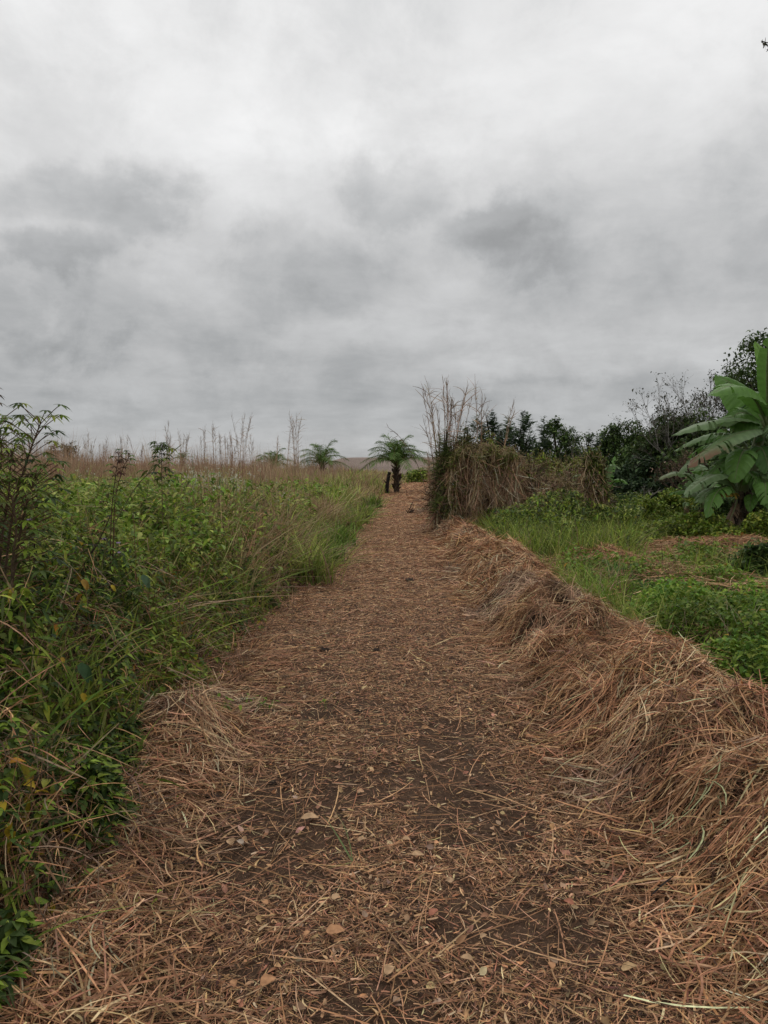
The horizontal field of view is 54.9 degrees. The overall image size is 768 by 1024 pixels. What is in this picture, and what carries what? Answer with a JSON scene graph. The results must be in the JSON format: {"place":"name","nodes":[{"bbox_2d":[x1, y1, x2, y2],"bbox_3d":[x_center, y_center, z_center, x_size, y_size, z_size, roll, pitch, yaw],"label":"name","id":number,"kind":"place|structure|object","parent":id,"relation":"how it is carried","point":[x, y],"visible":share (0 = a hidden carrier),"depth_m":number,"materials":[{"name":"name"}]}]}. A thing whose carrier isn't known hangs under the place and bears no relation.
{"place":"outdoors","nodes":[
{"label":"outdoors","id":0,"kind":"place"},
{"bbox_2d":[302,457,435,474],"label":"hill","id":1,"kind":"structure","parent":0,"point":[385,465],"depth_m":305.46,"materials":[{"name":"soil"}]},
{"bbox_2d":[0,0,767,468],"label":"sky","id":2,"kind":"structure","parent":0,"point":[212,211],"materials":[{"name":"grey"}]},
{"bbox_2d":[0,476,767,1023],"bbox_3d":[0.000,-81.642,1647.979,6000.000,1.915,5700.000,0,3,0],"label":"ground","id":3,"kind":"structure","parent":0,"point":[452,794],"depth_m":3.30,"materials":[{"name":"brown plant"}]},
{"bbox_2d":[0,403,76,670],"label":"tall leafy plant","id":4,"kind":"object","parent":3,"relation":"on","point":[19,486],"visible":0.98,"depth_m":3.73,"materials":[{"name":"green plant"}]},
{"bbox_2d":[45,439,82,462],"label":"bush","id":5,"kind":"object","parent":3,"relation":"on","point":[66,448],"visible":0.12,"depth_m":59.62,"materials":[{"name":"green plant"}]},
{"bbox_2d":[83,435,95,476],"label":"dead reed clump","id":6,"kind":"object","parent":3,"relation":"on","point":[89,453],"visible":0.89,"depth_m":32.85,"materials":[{"name":"beige plant"}]},
{"bbox_2d":[69,515,111,740],"bbox_3d":[-1.719,0.688,4.340,0.300,1.346,0.114,0,3,0],"label":"budding branch","id":7,"kind":"object","parent":3,"relation":"on","point":[93,556],"visible":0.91,"depth_m":4.31,"materials":[{"name":"brown plant"}]},
{"bbox_2d":[99,449,138,592],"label":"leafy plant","id":8,"kind":"object","parent":3,"relation":"on","point":[120,471],"visible":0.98,"depth_m":5.20,"materials":[{"name":"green plant"}]},
{"bbox_2d":[118,552,120,604],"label":"wild flower","id":9,"kind":"object","parent":3,"relation":"on","point":[119,577],"visible":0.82,"depth_m":4.63,"materials":[{"name":"green plant"}]},
{"bbox_2d":[47,636,202,693],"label":"grass tussock","id":10,"kind":"object","parent":3,"relation":"on","point":[142,654],"depth_m":5.02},
{"bbox_2d":[93,445,180,657],"bbox_3d":[-1.659,0.435,4.920,0.639,1.762,0.145,0,3,0],"label":"slanting branch","id":11,"kind":"object","parent":3,"relation":"on","point":[126,503],"visible":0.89,"depth_m":4.90,"materials":[{"name":"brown plant"}]},
{"bbox_2d":[0,633,313,1023],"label":"straw drift","id":12,"kind":"object","parent":3,"relation":"on","point":[162,762],"visible":0.45,"depth_m":2.84,"materials":[{"name":"plant"}]},
{"bbox_2d":[209,693,241,713],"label":"seedling","id":13,"kind":"object","parent":12,"relation":"on","point":[239,706],"visible":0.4,"depth_m":4.72,"materials":[{"name":"green plant"}]},
{"bbox_2d":[28,454,289,511],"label":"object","id":14,"kind":"object","parent":3,"relation":"on","point":[191,477],"visible":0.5,"depth_m":12.74,"materials":[{"name":"brown plant"}]},
{"bbox_2d":[0,488,318,1021],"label":"weeds","id":15,"kind":"object","parent":3,"relation":"on","point":[13,941],"visible":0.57,"depth_m":3.67,"materials":[{"name":"green plant"}]},
{"bbox_2d":[77,663,91,682],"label":"weed leaf","id":16,"kind":"object","parent":15,"relation":"on","point":[85,671],"visible":0.97,"depth_m":3.22,"materials":[{"name":"green plant"}]},
{"bbox_2d":[81,579,88,589],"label":"weed leaf","id":17,"kind":"object","parent":15,"relation":"hanging from","point":[85,583],"visible":1,"depth_m":3.51,"materials":[{"name":"yellow plant"}]},
{"bbox_2d":[141,575,150,587],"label":"weed leaf","id":18,"kind":"object","parent":15,"relation":"on","point":[145,579],"visible":0.99,"depth_m":4.21,"materials":[{"name":"green plant"}]},
{"bbox_2d":[146,441,175,538],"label":"slender leafy plant","id":19,"kind":"object","parent":3,"relation":"on","point":[164,445],"visible":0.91,"depth_m":7.98,"materials":[{"name":"green plant"}]},
{"bbox_2d":[161,421,172,479],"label":"dead reed clump","id":20,"kind":"object","parent":3,"relation":"on","point":[167,438],"visible":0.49,"depth_m":29.86,"materials":[{"name":"beige plant"}]},
{"bbox_2d":[0,488,341,1023],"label":"dead stems","id":21,"kind":"object","parent":3,"relation":"on","point":[58,845],"visible":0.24,"depth_m":3.14,"materials":[{"name":"plant"}]},
{"bbox_2d":[29,553,320,647],"bbox_3d":[-2.786,0.789,6.517,4.721,1.029,6.302,0,3,0],"label":"dead grass heap","id":22,"kind":"object","parent":3,"relation":"on","point":[230,603],"visible":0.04,"depth_m":6.49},
{"bbox_2d":[0,425,359,487],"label":"dry grass band","id":23,"kind":"object","parent":3,"relation":"on","point":[267,469],"visible":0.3,"depth_m":34.15,"materials":[{"name":"plant"}]},
{"bbox_2d":[120,575,242,646],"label":"grass tussock","id":24,"kind":"object","parent":3,"relation":"on","point":[187,609],"depth_m":6.33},
{"bbox_2d":[174,431,190,477],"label":"dead reed clump","id":25,"kind":"object","parent":3,"relation":"on","point":[183,450],"visible":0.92,"depth_m":30.94,"materials":[{"name":"beige plant"}]},
{"bbox_2d":[0,427,369,678],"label":"field weeds","id":26,"kind":"object","parent":3,"relation":"on","point":[177,523],"visible":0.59,"depth_m":8.40,"materials":[{"name":"green plant"}]},
{"bbox_2d":[70,531,309,702],"bbox_3d":[-2.200,0.664,5.973,3.210,1.116,3.003,0,3,0],"label":"dry grass tuft","id":27,"kind":"object","parent":3,"relation":"on","point":[197,604],"visible":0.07,"depth_m":6.12,"materials":[{"name":"plant"}]},
{"bbox_2d":[0,447,409,650],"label":"field grass","id":28,"kind":"structure","parent":3,"relation":"on","point":[375,479],"depth_m":12.25,"materials":[{"name":"plant"}]},
{"bbox_2d":[198,426,213,469],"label":"dead reed clump","id":29,"kind":"object","parent":3,"relation":"on","point":[204,445],"visible":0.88,"depth_m":32.92,"materials":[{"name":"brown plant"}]},
{"bbox_2d":[206,424,218,473],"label":"dead reed clump","id":30,"kind":"object","parent":3,"relation":"on","point":[213,447],"visible":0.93,"depth_m":31.87,"materials":[{"name":"beige plant"}]},
{"bbox_2d":[204,793,223,804],"bbox_3d":[-0.858,1.426,3.680,0.096,0.057,0.094,2,4,37],"label":"soil clod","id":31,"kind":"object","parent":3,"relation":"on","point":[213,799],"visible":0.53,"depth_m":3.66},
{"bbox_2d":[216,431,230,477],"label":"dead reed clump","id":32,"kind":"object","parent":3,"relation":"on","point":[225,442],"visible":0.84,"depth_m":32.92,"materials":[{"name":"beige plant"}]},
{"bbox_2d":[87,579,370,685],"bbox_3d":[-1.554,0.887,5.998,3.328,0.798,2.336,-2,3,-28],"label":"dry grass tuft","id":33,"kind":"object","parent":3,"relation":"on","point":[195,630],"visible":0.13,"depth_m":5.72,"materials":[{"name":"plant"}]},
{"bbox_2d":[223,432,239,477],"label":"dead reed clump","id":34,"kind":"object","parent":3,"relation":"on","point":[231,446],"visible":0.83,"depth_m":31.91,"materials":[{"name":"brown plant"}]},
{"bbox_2d":[227,412,252,478],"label":"dead reed clump","id":35,"kind":"object","parent":3,"relation":"on","point":[242,455],"visible":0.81,"depth_m":32.87,"materials":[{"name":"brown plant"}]},
{"bbox_2d":[205,554,313,610],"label":"grass tussock","id":36,"kind":"object","parent":3,"relation":"on","point":[258,582],"depth_m":8.69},
{"bbox_2d":[257,973,275,988],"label":"fallen leaf","id":37,"kind":"object","parent":3,"relation":"on","point":[266,978],"visible":1,"depth_m":2.29,"materials":[{"name":"plant"}]},
{"bbox_2d":[256,695,279,711],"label":"seedling","id":38,"kind":"object","parent":3,"relation":"on","point":[268,706],"visible":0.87,"depth_m":5.07,"materials":[{"name":"green plant"}]},
{"bbox_2d":[250,448,293,468],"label":"oil palm","id":39,"kind":"object","parent":3,"relation":"on","point":[272,458],"visible":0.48,"depth_m":54.60,"materials":[{"name":"green plant"}]},
{"bbox_2d":[210,547,360,633],"bbox_3d":[-2.081,0.748,9.153,3.639,0.800,4.831,0,3,0],"label":"dry grass tuft","id":40,"kind":"object","parent":3,"relation":"on","point":[278,579],"visible":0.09,"depth_m":9.18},
{"bbox_2d":[247,535,335,579],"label":"grass tussock","id":41,"kind":"object","parent":3,"relation":"on","point":[287,558],"depth_m":10.50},
{"bbox_2d":[289,410,304,472],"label":"dead reed clump","id":42,"kind":"object","parent":3,"relation":"on","point":[297,441],"visible":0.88,"depth_m":32.87,"materials":[{"name":"beige plant"}]},
{"bbox_2d":[266,523,343,561],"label":"grass tussock","id":43,"kind":"object","parent":3,"relation":"on","point":[300,542],"depth_m":11.79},
{"bbox_2d":[297,812,318,818],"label":"fallen leaf","id":44,"kind":"object","parent":3,"relation":"on","point":[308,815],"visible":1,"depth_m":3.42,"materials":[{"name":"plant"}]},
{"bbox_2d":[262,522,380,585],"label":"grass tussock","id":45,"kind":"object","parent":3,"relation":"on","point":[325,574],"depth_m":10.92,"materials":[{"name":"plant"}]},
{"bbox_2d":[296,440,352,472],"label":"oil palm","id":46,"kind":"object","parent":3,"relation":"on","point":[319,455],"visible":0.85,"depth_m":49.62,"materials":[{"name":"green plant"}]},
{"bbox_2d":[321,924,344,933],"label":"fallen leaf","id":47,"kind":"object","parent":3,"relation":"on","point":[333,929],"visible":1,"depth_m":2.53,"materials":[{"name":"plant"}]},
{"bbox_2d":[325,815,352,867],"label":"grass sprig","id":48,"kind":"object","parent":3,"relation":"on","point":[343,844],"depth_m":3.13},
{"bbox_2d":[301,527,377,562],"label":"dry grass tuft","id":49,"kind":"object","parent":3,"relation":"on","point":[340,552],"visible":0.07,"depth_m":12.67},
{"bbox_2d":[306,521,380,564],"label":"grass tussock","id":50,"kind":"object","parent":3,"relation":"on","point":[326,543],"depth_m":13.35,"materials":[{"name":"plant"}]},
{"bbox_2d":[306,512,392,545],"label":"grass tussock","id":51,"kind":"object","parent":3,"relation":"on","point":[347,530],"depth_m":16.45,"materials":[{"name":"plant"}]},
{"bbox_2d":[327,509,383,529],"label":"grass tussock","id":52,"kind":"object","parent":3,"relation":"on","point":[359,517],"depth_m":20.45,"materials":[{"name":"plant"}]},
{"bbox_2d":[347,499,392,517],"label":"grass tussock","id":53,"kind":"object","parent":3,"relation":"on","point":[368,509],"depth_m":24.99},
{"bbox_2d":[341,502,401,523],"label":"grass tussock","id":54,"kind":"object","parent":3,"relation":"on","point":[367,514],"depth_m":22.41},
{"bbox_2d":[355,490,397,507],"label":"grass tussock","id":55,"kind":"object","parent":3,"relation":"on","point":[372,501],"depth_m":29.90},
{"bbox_2d":[384,472,390,492],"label":"burnt stump","id":56,"kind":"object","parent":3,"relation":"on","point":[387,481],"visible":0.89,"depth_m":40.89,"materials":[{"name":"wood"}]},
{"bbox_2d":[384,965,393,977],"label":"fallen leaf","id":57,"kind":"object","parent":3,"relation":"on","point":[388,969],"visible":1,"depth_m":2.34,"materials":[{"name":"plant"}]},
{"bbox_2d":[360,433,431,491],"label":"oil palm","id":58,"kind":"object","parent":3,"relation":"on","point":[399,453],"visible":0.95,"depth_m":41.69,"materials":[{"name":"green plant"}]},
{"bbox_2d":[387,425,426,493],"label":"arching reed","id":59,"kind":"object","parent":3,"relation":"on","point":[409,451],"visible":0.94,"depth_m":24.43,"materials":[{"name":"brown plant"}]},
{"bbox_2d":[402,467,431,481],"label":"bush","id":60,"kind":"object","parent":3,"relation":"on","point":[415,476],"visible":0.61,"depth_m":61.23,"materials":[{"name":"green plant"}]},
{"bbox_2d":[417,451,431,514],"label":"dead reed clump","id":61,"kind":"object","parent":3,"relation":"on","point":[428,458],"visible":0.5,"depth_m":23.93,"materials":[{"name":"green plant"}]},
{"bbox_2d":[427,908,437,917],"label":"fallen leaf","id":62,"kind":"object","parent":3,"relation":"on","point":[432,911],"visible":1,"depth_m":2.65,"materials":[{"name":"plant"}]},
{"bbox_2d":[419,390,449,526],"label":"dead reed clump","id":63,"kind":"object","parent":3,"relation":"on","point":[430,438],"visible":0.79,"depth_m":19.12,"materials":[{"name":"brown plant"}]},
{"bbox_2d":[424,427,463,520],"bbox_3d":[1.553,-0.699,18.909,1.057,2.969,1.200,0,3,0],"label":"sapling","id":64,"kind":"object","parent":3,"relation":"on","point":[445,446],"visible":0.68,"depth_m":18.88,"materials":[{"name":"green plant"}]},
{"bbox_2d":[412,375,483,521],"bbox_3d":[1.747,-1.508,19.198,1.880,4.146,1.403,-1,3,-27],"label":"dead reed clump","id":65,"kind":"object","parent":3,"relation":"on","point":[447,414],"visible":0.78,"depth_m":19.22,"materials":[{"name":"beige plant"}]},
{"bbox_2d":[455,421,480,497],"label":"sapling","id":66,"kind":"object","parent":3,"relation":"on","point":[467,431],"visible":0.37,"depth_m":19.25,"materials":[{"name":"green plant"}]},
{"bbox_2d":[461,953,475,959],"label":"fallen leaf","id":67,"kind":"object","parent":3,"relation":"on","point":[467,956],"visible":1,"depth_m":2.42,"materials":[{"name":"plant"}]},
{"bbox_2d":[450,397,487,450],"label":"dead reed clump","id":68,"kind":"object","parent":3,"relation":"on","point":[479,423],"visible":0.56,"depth_m":19.34,"materials":[{"name":"beige plant"}]},
{"bbox_2d":[462,381,495,447],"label":"dead reed clump","id":69,"kind":"object","parent":3,"relation":"on","point":[475,386],"visible":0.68,"depth_m":19.91,"materials":[{"name":"beige plant"}]},
{"bbox_2d":[415,430,551,531],"bbox_3d":[2.643,-0.562,19.555,3.930,3.181,3.046,0,3,0],"label":"vine thicket","id":70,"kind":"object","parent":3,"relation":"on","point":[500,478],"visible":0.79,"depth_m":18.84,"materials":[{"name":"brown plant"}]},
{"bbox_2d":[465,409,520,461],"bbox_3d":[4.078,-1.724,26.837,3.219,3.983,3.258,0,3,0],"label":"broadleaf tree","id":71,"kind":"object","parent":3,"relation":"on","point":[494,426],"visible":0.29,"depth_m":26.70,"materials":[{"name":"green plant"}]},
{"bbox_2d":[489,398,517,443],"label":"dead reed clump","id":72,"kind":"object","parent":3,"relation":"on","point":[511,418],"visible":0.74,"depth_m":20.34,"materials":[{"name":"beige plant"}]},
{"bbox_2d":[496,410,554,472],"bbox_3d":[5.313,-1.796,27.756,3.268,4.096,3.166,0,3,0],"label":"broadleaf tree","id":73,"kind":"object","parent":3,"relation":"on","point":[525,447],"visible":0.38,"depth_m":27.54,"materials":[{"name":"green plant"}]},
{"bbox_2d":[517,464,582,518],"bbox_3d":[4.365,-0.163,18.541,2.448,2.176,2.175,0,3,0],"label":"vine mound","id":74,"kind":"object","parent":3,"relation":"on","point":[540,485],"visible":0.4,"depth_m":18.23,"materials":[{"name":"green plant"}]},
{"bbox_2d":[525,447,585,487],"bbox_3d":[5.122,-0.724,21.440,2.632,2.327,2.062,0,3,0],"label":"creeper canopy","id":75,"kind":"object","parent":3,"relation":"on","point":[564,468],"visible":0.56,"depth_m":21.18,"materials":[{"name":"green plant"}]},
{"bbox_2d":[531,415,585,477],"bbox_3d":[6.917,-1.849,29.836,2.492,4.109,2.530,0,3,0],"label":"broadleaf tree","id":76,"kind":"object","parent":3,"relation":"on","point":[564,436],"visible":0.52,"depth_m":29.55,"materials":[{"name":"green plant"}]},
{"bbox_2d":[462,486,675,560],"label":"thicket undergrowth","id":77,"kind":"object","parent":3,"relation":"on","point":[520,522],"visible":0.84,"depth_m":15.33,"materials":[{"name":"green plant"}]},
{"bbox_2d":[407,489,767,1023],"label":"straw windrow","id":78,"kind":"object","parent":3,"relation":"on","point":[681,726],"visible":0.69,"depth_m":3.62,"materials":[{"name":"plant"}]},
{"bbox_2d":[729,923,752,940],"bbox_3d":[1.207,1.397,2.466,0.112,0.052,0.083,0,3,0],"label":"soil clod","id":79,"kind":"object","parent":78,"relation":"on","point":[744,925],"visible":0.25,"depth_m":2.46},
{"bbox_2d":[569,432,607,466],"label":"broadleaf tree","id":80,"kind":"object","parent":3,"relation":"on","point":[588,440],"visible":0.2,"depth_m":33.69,"materials":[{"name":"green plant"}]},
{"bbox_2d":[566,439,618,521],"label":"vine column","id":81,"kind":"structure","parent":3,"relation":"on","point":[594,480],"depth_m":17.34,"materials":[{"name":"brown plant"}]},
{"bbox_2d":[573,456,627,489],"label":"banana plant","id":82,"kind":"object","parent":3,"relation":"on","point":[611,467],"visible":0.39,"depth_m":20.73,"materials":[{"name":"green plant"}]},
{"bbox_2d":[579,417,647,484],"bbox_3d":[11.243,-2.141,33.909,5.455,4.342,4.516,3,4,44],"label":"broadleaf tree","id":83,"kind":"object","parent":3,"relation":"on","point":[614,430],"visible":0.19,"depth_m":33.50,"materials":[{"name":"green plant"}]},
{"bbox_2d":[470,514,767,662],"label":"bank grass","id":84,"kind":"structure","parent":3,"relation":"on","point":[608,589],"depth_m":9.27,"materials":[{"name":"plant"}]},
{"bbox_2d":[589,559,651,582],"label":"grass tussock","id":85,"kind":"object","parent":3,"relation":"on","point":[623,572],"depth_m":10.65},
{"bbox_2d":[613,490,639,506],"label":"bush","id":86,"kind":"object","parent":3,"relation":"on","point":[624,497],"visible":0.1,"depth_m":20.82,"materials":[{"name":"green plant"}]},
{"bbox_2d":[611,464,648,495],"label":"bush","id":87,"kind":"object","parent":3,"relation":"on","point":[632,485],"visible":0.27,"depth_m":28.14,"materials":[{"name":"green plant"}]},
{"bbox_2d":[601,424,675,474],"bbox_3d":[11.699,-1.835,32.913,5.650,4.176,5.014,0,3,0],"label":"broadleaf tree","id":88,"kind":"object","parent":3,"relation":"on","point":[619,458],"visible":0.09,"depth_m":32.65,"materials":[{"name":"green plant"}]},
{"bbox_2d":[526,497,767,690],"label":"creeping ground cover","id":89,"kind":"object","parent":3,"relation":"on","point":[755,655],"visible":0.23,"depth_m":7.76,"materials":[{"name":"green plant"}]},
{"bbox_2d":[629,572,667,592],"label":"grass tussock","id":90,"kind":"object","parent":3,"relation":"on","point":[645,583],"depth_m":9.85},
{"bbox_2d":[623,494,674,530],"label":"bush","id":91,"kind":"object","parent":3,"relation":"on","point":[650,505],"visible":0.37,"depth_m":18.79,"materials":[{"name":"green plant"}]},
{"bbox_2d":[610,454,690,500],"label":"bush","id":92,"kind":"object","parent":3,"relation":"on","point":[643,468],"visible":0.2,"depth_m":28.46,"materials":[{"name":"green plant"}]},
{"bbox_2d":[535,530,767,639],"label":"dried vine mat","id":93,"kind":"object","parent":3,"relation":"on","point":[744,538],"visible":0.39,"depth_m":12.21,"materials":[{"name":"plant"}]},
{"bbox_2d":[618,408,726,488],"bbox_3d":[12.072,-1.818,29.897,4.712,4.779,5.581,0,3,0],"label":"broadleaf tree","id":94,"kind":"object","parent":3,"relation":"on","point":[661,444],"visible":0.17,"depth_m":29.61,"materials":[{"name":"green plant"}]},
{"bbox_2d":[646,487,698,516],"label":"bush","id":95,"kind":"object","parent":3,"relation":"on","point":[674,500],"visible":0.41,"depth_m":20.31,"materials":[{"name":"green plant"}]},
{"bbox_2d":[650,442,706,496],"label":"bush","id":96,"kind":"object","parent":3,"relation":"on","point":[679,467],"visible":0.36,"depth_m":25.96,"materials":[{"name":"green plant"}]},
{"bbox_2d":[608,360,757,473],"bbox_3d":[12.716,-2.909,29.929,6.017,6.086,7.960,2,3,33],"label":"sparse tree","id":97,"kind":"object","parent":3,"relation":"on","point":[705,403],"visible":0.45,"depth_m":28.78,"materials":[{"name":"green plant"}]},
{"bbox_2d":[682,502,689,513],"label":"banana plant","id":98,"kind":"object","parent":3,"relation":"on","point":[685,506],"visible":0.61,"depth_m":19.25,"materials":[{"name":"green plant"}]},
{"bbox_2d":[658,464,720,516],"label":"banana plant","id":99,"kind":"object","parent":3,"relation":"on","point":[700,467],"visible":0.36,"depth_m":18.32,"materials":[{"name":"green plant"}]},
{"bbox_2d":[635,412,747,500],"bbox_3d":[12.418,-1.581,28.063,5.390,4.192,5.831,0,3,0],"label":"bush","id":100,"kind":"object","parent":3,"relation":"on","point":[694,447],"visible":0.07,"depth_m":27.44,"materials":[{"name":"green plant"}]},
{"bbox_2d":[664,509,731,537],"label":"bush","id":101,"kind":"object","parent":3,"relation":"on","point":[688,519],"visible":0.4,"depth_m":16.42,"materials":[{"name":"green plant"}]},
{"bbox_2d":[690,497,734,517],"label":"bush","id":102,"kind":"object","parent":3,"relation":"on","point":[725,506],"visible":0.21,"depth_m":19.18,"materials":[{"name":"green plant"}]},
{"bbox_2d":[672,338,767,532],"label":"banana plant","id":103,"kind":"object","parent":3,"relation":"on","point":[745,418],"visible":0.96,"depth_m":16.50,"materials":[{"name":"green plant"}]},
{"bbox_2d":[675,456,767,514],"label":"bush","id":104,"kind":"object","parent":3,"relation":"on","point":[758,505],"visible":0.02,"depth_m":21.24,"materials":[{"name":"green plant"}]},
{"bbox_2d":[688,327,767,450],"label":"broadleaf tree","id":105,"kind":"object","parent":3,"relation":"on","point":[751,382],"visible":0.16,"depth_m":26.23,"materials":[{"name":"green plant"}]},
{"bbox_2d":[688,439,767,496],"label":"bush","id":106,"kind":"object","parent":3,"relation":"on","point":[749,443],"visible":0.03,"depth_m":24.85,"materials":[{"name":"green plant"}]},
{"bbox_2d":[727,537,767,577],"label":"bush","id":107,"kind":"object","parent":3,"relation":"on","point":[762,547],"visible":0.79,"depth_m":11.38,"materials":[{"name":"green plant"}]},
{"bbox_2d":[737,510,767,537],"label":"bush","id":108,"kind":"object","parent":3,"relation":"on","point":[753,521],"visible":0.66,"depth_m":15.35,"materials":[{"name":"green plant"}]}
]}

